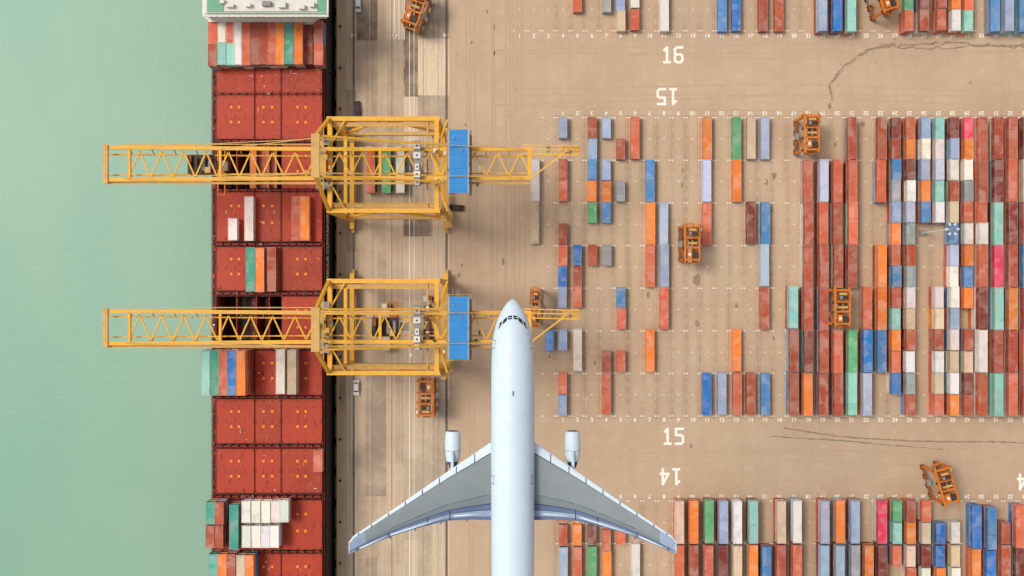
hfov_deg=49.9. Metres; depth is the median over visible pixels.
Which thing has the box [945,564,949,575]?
shipping container
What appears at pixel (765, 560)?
shipping container
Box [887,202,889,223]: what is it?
shipping container
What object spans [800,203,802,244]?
shipping container
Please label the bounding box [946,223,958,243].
shipping container
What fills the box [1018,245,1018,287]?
shipping container
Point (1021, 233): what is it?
shipping container
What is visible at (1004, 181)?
shipping container
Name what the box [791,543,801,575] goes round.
shipping container
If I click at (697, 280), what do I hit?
oil stains
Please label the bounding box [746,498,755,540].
shipping container
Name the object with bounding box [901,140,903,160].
shipping container
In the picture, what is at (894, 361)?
shipping container
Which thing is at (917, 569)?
shipping container
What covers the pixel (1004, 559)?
shipping container
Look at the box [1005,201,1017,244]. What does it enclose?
shipping container
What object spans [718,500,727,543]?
shipping container
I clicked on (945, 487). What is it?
straddle carrier
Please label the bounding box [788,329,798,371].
shipping container
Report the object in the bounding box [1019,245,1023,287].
shipping container
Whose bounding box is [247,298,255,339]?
shipping container
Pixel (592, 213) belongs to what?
shipping container
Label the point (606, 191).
shipping container
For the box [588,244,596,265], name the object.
shipping container
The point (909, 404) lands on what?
shipping container
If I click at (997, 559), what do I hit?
shipping container
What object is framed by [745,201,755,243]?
shipping container
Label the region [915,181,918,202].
shipping container
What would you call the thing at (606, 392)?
shipping container
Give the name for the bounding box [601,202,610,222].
shipping container
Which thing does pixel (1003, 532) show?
shipping container
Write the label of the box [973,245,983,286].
shipping container
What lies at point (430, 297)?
terminal truck
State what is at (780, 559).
shipping container
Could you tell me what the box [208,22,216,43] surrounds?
shipping container
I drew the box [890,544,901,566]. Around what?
shipping container
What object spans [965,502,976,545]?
shipping container
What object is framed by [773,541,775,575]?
shipping container
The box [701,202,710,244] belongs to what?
shipping container
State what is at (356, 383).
service car
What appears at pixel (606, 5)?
shipping container
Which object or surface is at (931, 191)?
shipping container
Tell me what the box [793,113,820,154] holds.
straddle carrier
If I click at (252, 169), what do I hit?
shipping container
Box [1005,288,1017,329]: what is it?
shipping container
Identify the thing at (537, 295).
straddle carrier
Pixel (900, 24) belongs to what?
shipping container
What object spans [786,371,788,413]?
shipping container
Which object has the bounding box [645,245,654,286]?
shipping container
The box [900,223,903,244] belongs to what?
shipping container
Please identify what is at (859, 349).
shipping container
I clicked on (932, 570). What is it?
shipping container
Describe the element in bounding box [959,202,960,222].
shipping container
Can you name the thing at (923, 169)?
shipping container
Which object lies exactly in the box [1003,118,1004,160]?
shipping container
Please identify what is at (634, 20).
shipping container
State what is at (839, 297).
straddle carrier
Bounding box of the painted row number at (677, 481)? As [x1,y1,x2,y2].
[660,468,680,485]
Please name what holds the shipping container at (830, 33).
on the yard pavement
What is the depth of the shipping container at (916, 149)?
318.25 m
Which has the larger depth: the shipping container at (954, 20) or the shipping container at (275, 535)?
the shipping container at (954, 20)
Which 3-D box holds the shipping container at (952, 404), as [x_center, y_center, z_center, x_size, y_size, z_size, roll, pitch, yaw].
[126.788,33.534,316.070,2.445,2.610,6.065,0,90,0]
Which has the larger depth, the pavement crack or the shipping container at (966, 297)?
the pavement crack
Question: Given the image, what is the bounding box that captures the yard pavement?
[547,0,1023,575]
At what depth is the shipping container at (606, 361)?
317.47 m
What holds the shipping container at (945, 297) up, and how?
on the yard pavement
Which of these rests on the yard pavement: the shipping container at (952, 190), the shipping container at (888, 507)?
the shipping container at (888, 507)
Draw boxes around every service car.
[353,380,359,394]
[354,101,360,115]
[355,0,361,11]
[449,204,463,210]
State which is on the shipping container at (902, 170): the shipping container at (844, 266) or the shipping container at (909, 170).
the shipping container at (909, 170)
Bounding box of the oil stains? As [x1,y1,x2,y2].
[455,0,994,536]
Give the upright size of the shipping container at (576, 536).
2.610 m
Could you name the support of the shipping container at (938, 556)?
on the shipping container at (931, 544)
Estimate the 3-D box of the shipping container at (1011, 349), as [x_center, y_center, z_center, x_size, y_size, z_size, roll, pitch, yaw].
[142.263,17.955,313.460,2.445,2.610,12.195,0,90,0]
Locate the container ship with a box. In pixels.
[202,0,334,575]
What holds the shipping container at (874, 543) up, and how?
on the yard pavement
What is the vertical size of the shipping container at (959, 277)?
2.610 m
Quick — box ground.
[338,0,1023,575]
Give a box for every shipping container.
[201,350,209,395]
[205,524,213,547]
[206,500,216,523]
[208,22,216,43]
[208,44,218,67]
[208,552,219,575]
[210,350,218,394]
[214,501,225,524]
[214,524,224,547]
[217,22,226,41]
[217,42,227,66]
[217,499,227,521]
[217,552,227,575]
[219,350,228,395]
[222,145,232,188]
[225,22,233,42]
[225,522,227,544]
[226,43,236,66]
[226,552,237,575]
[228,218,238,240]
[228,350,235,395]
[229,503,240,548]
[232,501,242,546]
[233,22,243,66]
[236,350,246,395]
[236,553,246,575]
[241,22,251,66]
[241,349,251,392]
[241,499,252,522]
[242,298,246,339]
[242,524,252,547]
[244,196,254,240]
[244,553,255,575]
[246,247,255,291]
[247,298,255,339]
[247,350,249,394]
[248,551,257,575]
[250,22,260,65]
[250,145,260,188]
[251,499,261,522]
[251,524,261,547]
[255,248,265,291]
[258,22,267,65]
[259,145,267,188]
[260,524,270,547]
[261,499,271,522]
[265,298,268,339]
[267,22,275,65]
[267,247,277,290]
[268,145,278,188]
[270,524,280,547]
[271,499,279,522]
[272,522,282,544]
[275,22,285,65]
[276,349,286,393]
[279,498,289,521]
[283,497,291,519]
[284,22,294,65]
[287,349,297,393]
[291,196,299,240]
[293,22,303,65]
[298,349,298,392]
[300,196,310,240]
[304,24,313,65]
[313,449,323,471]
[314,21,323,43]
[314,43,323,66]
[316,45,325,68]
[324,23,325,45]
[366,151,375,193]
[381,310,390,350]
[382,151,390,193]
[396,151,404,193]
[530,202,538,243]
[531,159,538,201]
[545,330,553,350]
[558,117,566,138]
[558,159,566,180]
[558,180,566,201]
[558,223,566,244]
[558,245,566,265]
[558,266,566,286]
[558,287,566,307]
[558,329,566,350]
[558,372,566,393]
[558,394,566,415]
[558,523,566,545]
[559,546,567,575]
[572,523,580,545]
[573,0,581,13]
[573,245,581,265]
[573,266,581,285]
[573,286,581,306]
[573,329,581,370]
[573,546,581,575]
[587,117,596,138]
[587,159,595,180]
[587,181,595,201]
[587,523,595,544]
[587,545,596,575]
[588,138,596,159]
[588,202,596,223]
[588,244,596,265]
[601,159,610,180]
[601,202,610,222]
[601,528,610,550]
[602,0,610,13]
[602,117,610,138]
[602,181,610,201]
[602,245,610,265]
[602,350,610,371]
[602,372,610,414]
[602,551,610,575]
[616,0,624,11]
[616,10,624,32]
[616,138,624,159]
[616,180,624,201]
[616,287,624,307]
[616,350,624,371]
[616,531,624,544]
[617,308,625,328]
[630,0,638,8]
[630,9,638,31]
[630,117,638,159]
[630,542,639,575]
[645,159,654,201]
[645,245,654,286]
[645,329,653,371]
[646,202,654,244]
[658,202,667,244]
[659,0,668,32]
[659,244,668,286]
[659,287,668,328]
[673,498,681,537]
[674,499,683,543]
[674,544,683,575]
[687,498,695,539]
[687,541,688,575]
[688,499,697,543]
[688,543,697,575]
[701,159,710,201]
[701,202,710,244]
[701,372,710,414]
[701,542,710,575]
[702,117,711,159]
[702,497,711,539]
[703,544,712,575]
[704,499,713,542]
[716,0,726,32]
[716,372,725,414]
[716,498,725,541]
[716,542,725,575]
[717,544,727,575]
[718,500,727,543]
[730,0,740,32]
[730,498,739,541]
[730,542,739,575]
[731,117,740,159]
[731,159,740,201]
[731,329,740,370]
[731,372,741,414]
[732,500,741,543]
[732,544,741,575]
[745,117,755,159]
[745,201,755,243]
[745,372,755,414]
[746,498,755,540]
[746,541,748,575]
[747,543,757,575]
[748,499,757,543]
[757,0,767,32]
[759,117,768,159]
[759,244,768,285]
[759,287,768,328]
[759,372,769,414]
[759,543,768,575]
[760,202,769,243]
[761,545,770,575]
[773,0,783,32]
[773,498,782,540]
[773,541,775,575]
[775,499,785,543]
[775,543,785,575]
[785,286,794,327]
[785,329,787,370]
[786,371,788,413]
[787,286,797,327]
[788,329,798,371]
[788,372,798,414]
[789,497,798,539]
[789,541,792,575]
[791,499,801,542]
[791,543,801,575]
[799,288,801,329]
[799,372,808,414]
[800,160,801,202]
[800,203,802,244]
[800,245,801,286]
[800,330,801,370]
[802,159,812,202]
[802,245,812,287]
[802,288,812,330]
[802,330,812,371]
[802,373,812,415]
[803,202,813,244]
[813,0,823,34]
[815,160,817,202]
[815,203,816,244]
[815,245,824,287]
[815,288,817,329]
[815,330,817,371]
[815,372,818,414]
[816,0,826,32]
[816,497,825,540]
[816,541,820,575]
[817,159,828,201]
[817,202,827,244]
[817,288,828,329]
[817,373,827,415]
[818,245,828,287]
[818,330,828,372]
[818,499,829,543]
[818,544,828,575]
[829,0,838,34]
[829,160,831,202]
[829,203,830,244]
[829,245,831,286]
[829,330,831,371]
[829,372,831,414]
[831,0,841,32]
[831,159,842,201]
[831,202,841,244]
[831,497,841,540]
[831,541,841,575]
[832,245,842,286]
[832,330,842,372]
[832,373,842,415]
[834,499,844,542]
[834,544,844,575]
[842,0,852,34]
[843,118,845,160]
[843,161,845,202]
[843,203,846,244]
[843,246,845,287]
[843,371,845,413]
[844,329,845,370]
[845,0,855,32]
[845,117,856,160]
[846,159,857,202]
[846,202,857,244]
[846,245,856,287]
[846,329,856,371]
[846,372,856,414]
[846,497,856,540]
[846,541,849,575]
[849,499,859,542]
[849,543,859,575]
[858,286,860,327]
[858,329,860,371]
[858,372,867,414]
[859,541,868,575]
[861,286,871,328]
[861,329,872,371]
[861,373,871,415]
[862,543,873,575]
[872,119,874,160]
[872,161,874,202]
[872,245,874,286]
[872,287,874,328]
[872,329,882,371]
[872,497,882,540]
[873,541,877,575]
[874,159,885,202]
[875,117,886,159]
[875,244,886,286]
[875,287,886,329]
[875,330,886,371]
[875,499,886,543]
[876,544,886,575]
[886,160,889,180]
[886,181,896,201]
[886,223,889,244]
[886,350,889,371]
[886,372,888,392]
[887,119,888,139]
[887,140,894,159]
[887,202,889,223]
[887,245,888,265]
[887,266,889,286]
[887,287,888,307]
[887,308,888,328]
[887,329,888,349]
[887,497,897,519]
[887,519,890,540]
[887,541,892,563]
[889,117,900,138]
[889,138,900,159]
[889,180,900,201]
[889,201,900,222]
[889,223,900,244]
[889,244,899,265]
[889,287,900,307]
[889,308,900,329]
[889,329,900,350]
[889,351,900,372]
[889,372,900,393]
[890,159,900,179]
[890,266,900,286]
[890,499,901,521]
[890,521,901,543]
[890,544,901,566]
[898,0,901,13]
[899,12,908,34]
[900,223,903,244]
[900,393,903,413]
[901,119,902,139]
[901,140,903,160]
[901,161,903,180]
[901,181,903,201]
[901,202,910,223]
[901,245,903,265]
[901,266,903,286]
[901,288,903,307]
[901,308,905,328]
[901,329,903,349]
[901,350,908,371]
[901,372,911,392]
[901,497,911,519]
[901,519,904,540]
[901,542,906,563]
[901,563,912,575]
[902,0,912,10]
[902,10,913,32]
[903,117,914,139]
[903,201,914,222]
[903,223,914,244]
[903,308,914,328]
[903,351,914,372]
[903,373,914,394]
[904,138,914,159]
[904,159,915,180]
[904,180,915,201]
[904,244,915,265]
[904,266,915,286]
[904,287,914,307]
[904,329,915,349]
[904,394,914,414]
[904,499,915,521]
[904,521,915,543]
[904,544,915,566]
[905,566,915,575]
[914,0,916,12]
[914,12,924,34]
[915,118,918,139]
[915,139,918,159]
[915,160,917,180]
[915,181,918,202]
[915,202,925,223]
[915,564,919,575]
[916,497,926,519]
[916,519,919,541]
[916,541,920,563]
[917,0,928,10]
[917,9,928,32]
[918,159,929,180]
[919,117,930,138]
[919,138,930,158]
[919,180,929,201]
[919,201,930,222]
[919,499,930,521]
[919,521,930,543]
[919,544,930,566]
[919,566,930,575]
[928,287,931,307]
[928,308,931,328]
[928,329,931,349]
[928,350,936,371]
[928,371,939,392]
[928,393,932,414]
[929,202,937,223]
[929,542,940,564]
[930,161,932,181]
[930,181,931,201]
[930,519,940,540]
[930,564,933,575]
[931,0,934,12]
[931,12,941,33]
[932,117,944,139]
[932,138,943,160]
[932,159,944,180]
[932,180,943,201]
[932,201,944,222]
[932,287,943,307]
[932,308,943,328]
[932,329,943,349]
[932,351,943,372]
[932,372,943,393]
[932,394,943,415]
[933,521,944,543]
[933,544,944,566]
[934,9,945,31]
[934,566,945,575]
[935,0,946,9]
[943,202,946,223]
[943,223,953,244]
[943,245,946,265]
[943,266,945,286]
[943,350,951,371]
[944,119,954,139]
[944,140,946,160]
[944,160,954,181]
[944,181,946,202]
[944,287,946,307]
[944,308,946,328]
[944,329,946,349]
[944,372,954,392]
[944,393,947,414]
[944,541,949,563]
[945,12,954,34]
[945,519,953,540]
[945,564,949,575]
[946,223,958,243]
[946,266,957,286]
[947,117,958,138]
[947,138,958,159]
[947,159,958,180]
[947,180,958,201]
[947,201,958,222]
[947,245,958,265]
[947,287,958,307]
[947,308,958,328]
[947,329,958,349]
[947,351,958,372]
[947,372,958,393]
[947,394,958,415]
[948,520,959,543]
[948,543,959,566]
[948,566,960,575]
[949,0,960,10]
[949,9,960,32]
[957,223,968,244]
[957,350,966,371]
[957,372,960,392]
[958,267,960,287]
[959,119,960,139]
[959,140,961,159]
[959,160,968,180]
[959,181,960,201]
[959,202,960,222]
[959,245,960,265]
[959,288,960,307]
[959,328,966,349]
[959,393,960,414]
[961,0,973,11]
[961,10,972,32]
[961,117,972,139]
[961,159,972,180]
[961,180,973,201]
[961,201,972,222]
[961,223,972,243]
[961,244,973,265]
[961,266,972,287]
[961,287,972,307]
[961,329,972,349]
[961,351,972,372]
[961,372,972,393]
[961,394,972,415]
[962,138,973,159]
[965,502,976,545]
[965,545,969,575]
[968,308,970,328]
[969,504,981,548]
[969,547,980,575]
[971,202,974,223]
[971,287,974,328]
[971,329,974,371]
[971,372,974,414]
[973,119,974,161]
[973,161,975,202]
[973,223,978,244]
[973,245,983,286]
[975,117,987,160]
[975,201,986,222]
[975,287,987,329]
[975,329,987,372]
[975,372,986,415]
[976,159,987,201]
[976,223,987,243]
[976,244,987,286]
[980,504,991,547]
[980,547,984,575]
[984,0,995,34]
[984,506,996,549]
[984,549,995,575]
[987,0,999,32]
[987,161,990,202]
[987,203,990,245]
[987,372,993,414]
[988,118,990,160]
[988,246,990,286]
[988,287,990,329]
[988,330,990,371]
[991,117,1003,160]
[991,159,1003,202]
[991,202,1002,244]
[991,244,1003,286]
[991,287,1003,329]
[991,329,1002,372]
[991,373,1003,415]
[994,542,999,575]
[997,519,1004,541]
[998,0,1008,34]
[998,521,1009,543]
[998,543,1010,575]
[1001,0,1013,32]
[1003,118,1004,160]
[1003,161,1004,202]
[1003,202,1004,244]
[1003,329,1004,371]
[1003,372,1007,414]
[1004,245,1004,287]
[1004,288,1004,328]
[1005,117,1017,159]
[1005,159,1017,202]
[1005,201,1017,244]
[1005,245,1017,287]
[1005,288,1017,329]
[1005,329,1017,372]
[1005,373,1017,415]
[1008,502,1019,545]
[1011,546,1012,575]
[1012,0,1022,35]
[1012,504,1023,547]
[1012,547,1023,575]
[1016,0,1023,33]
[1017,160,1018,202]
[1017,203,1019,244]
[1017,330,1019,371]
[1018,118,1018,159]
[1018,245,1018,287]
[1018,288,1019,329]
[1018,372,1019,414]
[1019,117,1023,159]
[1019,159,1023,202]
[1019,202,1023,244]
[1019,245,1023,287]
[1019,330,1023,372]
[1019,373,1023,415]
[1020,288,1023,329]
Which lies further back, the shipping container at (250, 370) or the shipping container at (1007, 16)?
the shipping container at (1007, 16)
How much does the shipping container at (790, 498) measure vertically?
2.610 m
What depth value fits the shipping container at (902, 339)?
318.87 m
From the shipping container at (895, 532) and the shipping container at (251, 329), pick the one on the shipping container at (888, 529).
the shipping container at (895, 532)
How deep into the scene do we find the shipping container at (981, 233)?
312.27 m
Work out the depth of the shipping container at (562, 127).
317.48 m
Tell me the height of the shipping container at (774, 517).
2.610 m
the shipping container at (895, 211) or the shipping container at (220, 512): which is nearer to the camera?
the shipping container at (220, 512)
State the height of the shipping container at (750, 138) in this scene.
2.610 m
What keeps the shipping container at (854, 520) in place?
on the shipping container at (847, 518)
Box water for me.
[0,0,336,575]
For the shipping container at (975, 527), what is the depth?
314.87 m
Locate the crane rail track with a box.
[353,0,447,575]
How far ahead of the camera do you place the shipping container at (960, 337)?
318.79 m
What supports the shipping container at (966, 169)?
on the shipping container at (960, 171)
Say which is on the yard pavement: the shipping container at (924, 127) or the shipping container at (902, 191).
the shipping container at (902, 191)
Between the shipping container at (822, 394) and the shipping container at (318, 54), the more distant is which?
the shipping container at (822, 394)
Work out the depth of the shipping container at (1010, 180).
312.27 m
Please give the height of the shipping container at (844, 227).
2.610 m
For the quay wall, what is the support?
on the ground
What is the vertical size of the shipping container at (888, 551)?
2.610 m
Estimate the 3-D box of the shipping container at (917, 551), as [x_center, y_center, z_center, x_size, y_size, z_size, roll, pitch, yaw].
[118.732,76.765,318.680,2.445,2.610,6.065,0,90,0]
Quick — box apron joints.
[350,0,391,575]
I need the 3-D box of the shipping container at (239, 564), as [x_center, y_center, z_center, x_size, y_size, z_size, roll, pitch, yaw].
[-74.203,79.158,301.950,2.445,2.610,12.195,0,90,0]
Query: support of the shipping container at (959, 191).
on the yard pavement
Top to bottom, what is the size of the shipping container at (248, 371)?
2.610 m
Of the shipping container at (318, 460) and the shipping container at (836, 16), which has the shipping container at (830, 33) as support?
the shipping container at (836, 16)
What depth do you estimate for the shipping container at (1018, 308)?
315.02 m
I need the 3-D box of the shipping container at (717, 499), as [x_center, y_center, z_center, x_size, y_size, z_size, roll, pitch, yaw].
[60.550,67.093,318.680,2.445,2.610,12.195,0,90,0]
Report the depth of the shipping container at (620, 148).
317.48 m
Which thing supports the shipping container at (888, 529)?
on the yard pavement
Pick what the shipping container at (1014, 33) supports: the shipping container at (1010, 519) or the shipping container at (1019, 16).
the shipping container at (1019, 16)
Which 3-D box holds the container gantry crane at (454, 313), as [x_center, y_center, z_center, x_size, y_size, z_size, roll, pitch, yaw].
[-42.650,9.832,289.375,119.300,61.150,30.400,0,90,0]
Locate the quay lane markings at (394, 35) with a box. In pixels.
[351,0,446,575]
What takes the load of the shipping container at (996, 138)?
on the shipping container at (989, 139)
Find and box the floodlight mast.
[919,223,958,235]
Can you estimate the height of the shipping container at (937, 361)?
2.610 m
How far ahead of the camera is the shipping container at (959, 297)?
318.19 m
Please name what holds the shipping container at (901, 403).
on the yard pavement
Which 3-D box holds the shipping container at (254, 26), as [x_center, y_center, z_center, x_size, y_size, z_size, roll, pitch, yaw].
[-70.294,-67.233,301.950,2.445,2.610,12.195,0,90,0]
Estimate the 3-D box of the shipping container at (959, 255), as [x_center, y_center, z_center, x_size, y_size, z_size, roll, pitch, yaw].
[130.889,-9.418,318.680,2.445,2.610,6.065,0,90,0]
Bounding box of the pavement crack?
[828,41,1023,100]
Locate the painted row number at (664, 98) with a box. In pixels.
[656,88,676,104]
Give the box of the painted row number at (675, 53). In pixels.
[663,46,683,63]
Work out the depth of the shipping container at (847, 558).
319.03 m
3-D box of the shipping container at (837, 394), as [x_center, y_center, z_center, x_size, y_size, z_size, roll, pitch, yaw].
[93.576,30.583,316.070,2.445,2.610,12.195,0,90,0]
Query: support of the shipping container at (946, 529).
on the yard pavement
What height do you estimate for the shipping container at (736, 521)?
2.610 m
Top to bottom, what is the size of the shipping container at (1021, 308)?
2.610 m
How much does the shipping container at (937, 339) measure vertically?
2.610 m
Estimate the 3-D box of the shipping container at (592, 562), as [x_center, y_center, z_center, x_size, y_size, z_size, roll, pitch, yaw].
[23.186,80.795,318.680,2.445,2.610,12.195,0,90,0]
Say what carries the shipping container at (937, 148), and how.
on the shipping container
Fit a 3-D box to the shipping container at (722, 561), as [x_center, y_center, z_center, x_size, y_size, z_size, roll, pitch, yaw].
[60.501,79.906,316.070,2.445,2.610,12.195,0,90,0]
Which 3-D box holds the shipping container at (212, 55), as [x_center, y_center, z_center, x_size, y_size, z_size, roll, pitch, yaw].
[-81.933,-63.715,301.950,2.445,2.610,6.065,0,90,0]
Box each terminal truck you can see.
[382,146,392,191]
[382,303,391,339]
[423,295,432,339]
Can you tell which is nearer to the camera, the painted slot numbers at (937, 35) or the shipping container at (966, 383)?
the shipping container at (966, 383)
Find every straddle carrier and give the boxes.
[401,0,431,34]
[416,377,436,417]
[530,286,541,326]
[678,223,701,263]
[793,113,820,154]
[828,286,851,326]
[864,0,899,20]
[920,460,960,506]
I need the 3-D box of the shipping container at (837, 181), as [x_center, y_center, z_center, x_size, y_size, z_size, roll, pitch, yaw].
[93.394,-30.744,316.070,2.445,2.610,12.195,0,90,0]
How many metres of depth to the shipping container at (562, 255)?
317.48 m
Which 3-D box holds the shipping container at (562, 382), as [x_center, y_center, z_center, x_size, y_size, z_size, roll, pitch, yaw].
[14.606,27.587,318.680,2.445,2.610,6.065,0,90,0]
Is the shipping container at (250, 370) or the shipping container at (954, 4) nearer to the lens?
the shipping container at (250, 370)
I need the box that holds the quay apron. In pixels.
[339,0,448,575]
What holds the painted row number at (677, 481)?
on the ground
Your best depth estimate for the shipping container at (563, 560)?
317.47 m
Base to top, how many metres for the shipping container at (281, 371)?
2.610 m
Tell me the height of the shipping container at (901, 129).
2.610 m
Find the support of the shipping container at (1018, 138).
on the shipping container
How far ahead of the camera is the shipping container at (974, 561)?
314.87 m
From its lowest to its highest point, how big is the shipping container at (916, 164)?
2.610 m
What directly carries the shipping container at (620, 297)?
on the yard pavement
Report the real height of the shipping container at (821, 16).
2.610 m
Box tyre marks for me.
[465,0,1023,575]
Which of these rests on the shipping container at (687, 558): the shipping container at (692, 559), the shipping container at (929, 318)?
the shipping container at (692, 559)
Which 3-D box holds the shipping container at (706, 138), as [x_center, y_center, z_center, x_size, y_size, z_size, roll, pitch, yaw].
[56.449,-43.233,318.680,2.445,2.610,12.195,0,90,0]
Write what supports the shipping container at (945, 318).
on the yard pavement
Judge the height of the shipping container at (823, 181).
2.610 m
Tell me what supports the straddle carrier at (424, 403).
on the quay apron
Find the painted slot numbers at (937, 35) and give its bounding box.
[519,34,1023,498]
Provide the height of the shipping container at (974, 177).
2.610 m
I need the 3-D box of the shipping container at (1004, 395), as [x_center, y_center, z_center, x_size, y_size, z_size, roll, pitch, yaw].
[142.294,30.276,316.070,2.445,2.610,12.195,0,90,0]
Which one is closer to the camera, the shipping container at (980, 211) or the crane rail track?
the shipping container at (980, 211)
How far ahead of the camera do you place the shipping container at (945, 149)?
318.78 m
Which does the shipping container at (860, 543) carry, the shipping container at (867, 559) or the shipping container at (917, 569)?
the shipping container at (867, 559)
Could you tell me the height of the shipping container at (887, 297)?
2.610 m
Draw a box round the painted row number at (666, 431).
[663,427,683,444]
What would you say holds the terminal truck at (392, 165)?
on the quay apron
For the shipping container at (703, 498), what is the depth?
319.00 m
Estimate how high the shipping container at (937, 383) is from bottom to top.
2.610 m
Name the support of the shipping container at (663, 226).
on the yard pavement
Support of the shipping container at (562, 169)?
on the yard pavement
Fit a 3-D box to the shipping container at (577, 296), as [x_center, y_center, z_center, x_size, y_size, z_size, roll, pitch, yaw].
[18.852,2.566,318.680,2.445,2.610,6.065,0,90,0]
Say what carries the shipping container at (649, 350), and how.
on the yard pavement
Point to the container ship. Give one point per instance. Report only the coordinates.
(266, 440)
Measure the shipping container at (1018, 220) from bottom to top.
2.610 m
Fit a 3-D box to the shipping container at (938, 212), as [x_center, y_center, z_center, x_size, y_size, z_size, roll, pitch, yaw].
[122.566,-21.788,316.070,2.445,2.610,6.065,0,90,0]
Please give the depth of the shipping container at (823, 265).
314.87 m
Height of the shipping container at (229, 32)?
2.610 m
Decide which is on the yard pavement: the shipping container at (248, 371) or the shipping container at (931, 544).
the shipping container at (931, 544)
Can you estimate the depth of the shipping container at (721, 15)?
317.48 m
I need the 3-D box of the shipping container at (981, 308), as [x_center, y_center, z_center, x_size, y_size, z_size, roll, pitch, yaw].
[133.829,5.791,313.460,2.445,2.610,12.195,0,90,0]
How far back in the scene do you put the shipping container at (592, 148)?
317.47 m
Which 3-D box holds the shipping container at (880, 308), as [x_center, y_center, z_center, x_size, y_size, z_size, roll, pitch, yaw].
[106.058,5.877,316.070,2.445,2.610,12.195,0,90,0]
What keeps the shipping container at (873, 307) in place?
on the yard pavement
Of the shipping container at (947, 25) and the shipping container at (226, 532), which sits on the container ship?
the shipping container at (226, 532)
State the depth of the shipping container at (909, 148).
314.88 m
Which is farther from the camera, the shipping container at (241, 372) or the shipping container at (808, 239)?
the shipping container at (808, 239)
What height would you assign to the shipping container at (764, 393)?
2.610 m
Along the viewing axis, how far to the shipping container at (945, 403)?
318.72 m
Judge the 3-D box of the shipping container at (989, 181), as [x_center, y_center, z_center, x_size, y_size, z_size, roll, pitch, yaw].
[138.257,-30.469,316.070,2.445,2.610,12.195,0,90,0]
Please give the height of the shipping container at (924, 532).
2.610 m
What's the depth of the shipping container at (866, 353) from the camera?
314.87 m
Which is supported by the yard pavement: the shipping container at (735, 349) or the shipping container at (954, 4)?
the shipping container at (735, 349)
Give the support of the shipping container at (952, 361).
on the shipping container at (945, 360)
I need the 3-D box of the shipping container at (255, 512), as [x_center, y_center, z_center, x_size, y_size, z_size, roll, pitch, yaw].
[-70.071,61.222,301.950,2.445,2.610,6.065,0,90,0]
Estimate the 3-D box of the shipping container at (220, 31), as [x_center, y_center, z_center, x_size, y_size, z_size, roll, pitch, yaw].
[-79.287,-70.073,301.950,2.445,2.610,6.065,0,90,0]
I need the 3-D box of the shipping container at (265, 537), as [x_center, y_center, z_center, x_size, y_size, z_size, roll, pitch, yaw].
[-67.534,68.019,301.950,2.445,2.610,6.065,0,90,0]
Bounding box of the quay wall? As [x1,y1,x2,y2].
[334,0,340,575]
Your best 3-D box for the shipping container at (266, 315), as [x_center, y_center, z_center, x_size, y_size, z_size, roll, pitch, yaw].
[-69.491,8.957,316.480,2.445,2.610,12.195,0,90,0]
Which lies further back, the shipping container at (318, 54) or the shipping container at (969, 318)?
the shipping container at (969, 318)
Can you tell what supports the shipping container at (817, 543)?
on the yard pavement
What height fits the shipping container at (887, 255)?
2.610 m
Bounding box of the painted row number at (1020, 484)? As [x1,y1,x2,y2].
[1017,474,1023,490]
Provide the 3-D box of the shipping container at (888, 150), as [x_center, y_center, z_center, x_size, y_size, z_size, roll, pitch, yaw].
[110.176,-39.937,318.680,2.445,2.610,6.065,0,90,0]
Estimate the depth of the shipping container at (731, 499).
317.44 m
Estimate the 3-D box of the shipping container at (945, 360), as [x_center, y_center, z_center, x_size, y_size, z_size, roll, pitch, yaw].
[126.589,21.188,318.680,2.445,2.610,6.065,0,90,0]
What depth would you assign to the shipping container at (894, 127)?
314.87 m
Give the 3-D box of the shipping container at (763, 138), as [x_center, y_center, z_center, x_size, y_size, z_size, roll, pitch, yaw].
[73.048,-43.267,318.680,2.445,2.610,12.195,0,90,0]
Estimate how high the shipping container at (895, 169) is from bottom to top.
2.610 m
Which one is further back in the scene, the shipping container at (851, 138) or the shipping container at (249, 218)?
the shipping container at (851, 138)
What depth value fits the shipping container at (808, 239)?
314.87 m
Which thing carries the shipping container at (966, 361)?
on the shipping container at (960, 359)
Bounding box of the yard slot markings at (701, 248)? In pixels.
[513,0,1019,575]
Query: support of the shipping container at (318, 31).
on the shipping container at (324, 34)
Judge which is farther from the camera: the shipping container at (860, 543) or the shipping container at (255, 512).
the shipping container at (860, 543)
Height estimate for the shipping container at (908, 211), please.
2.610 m
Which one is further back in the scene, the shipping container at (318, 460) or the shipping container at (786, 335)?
the shipping container at (786, 335)
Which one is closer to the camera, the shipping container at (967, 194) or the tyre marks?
the shipping container at (967, 194)
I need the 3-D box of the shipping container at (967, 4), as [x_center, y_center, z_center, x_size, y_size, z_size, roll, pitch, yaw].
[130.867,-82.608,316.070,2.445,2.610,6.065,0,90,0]
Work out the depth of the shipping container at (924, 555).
314.87 m
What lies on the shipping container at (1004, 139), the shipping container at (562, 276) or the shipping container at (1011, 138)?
the shipping container at (1011, 138)
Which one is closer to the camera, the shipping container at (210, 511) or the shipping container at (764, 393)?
the shipping container at (210, 511)
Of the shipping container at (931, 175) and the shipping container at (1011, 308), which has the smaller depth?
the shipping container at (1011, 308)
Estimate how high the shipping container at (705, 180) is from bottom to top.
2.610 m
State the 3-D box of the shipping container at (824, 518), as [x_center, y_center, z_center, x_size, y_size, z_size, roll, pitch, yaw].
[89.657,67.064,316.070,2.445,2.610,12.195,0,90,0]
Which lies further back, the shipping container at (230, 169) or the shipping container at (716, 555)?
the shipping container at (716, 555)
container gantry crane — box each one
[102,116,579,232]
[102,269,579,379]
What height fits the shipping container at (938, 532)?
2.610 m
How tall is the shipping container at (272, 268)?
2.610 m
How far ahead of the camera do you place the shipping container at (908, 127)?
314.87 m
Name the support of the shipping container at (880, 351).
on the shipping container at (873, 344)
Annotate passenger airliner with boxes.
[349,299,676,575]
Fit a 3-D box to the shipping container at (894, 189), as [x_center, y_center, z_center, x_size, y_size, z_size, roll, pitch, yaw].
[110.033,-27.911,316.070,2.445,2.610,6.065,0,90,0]

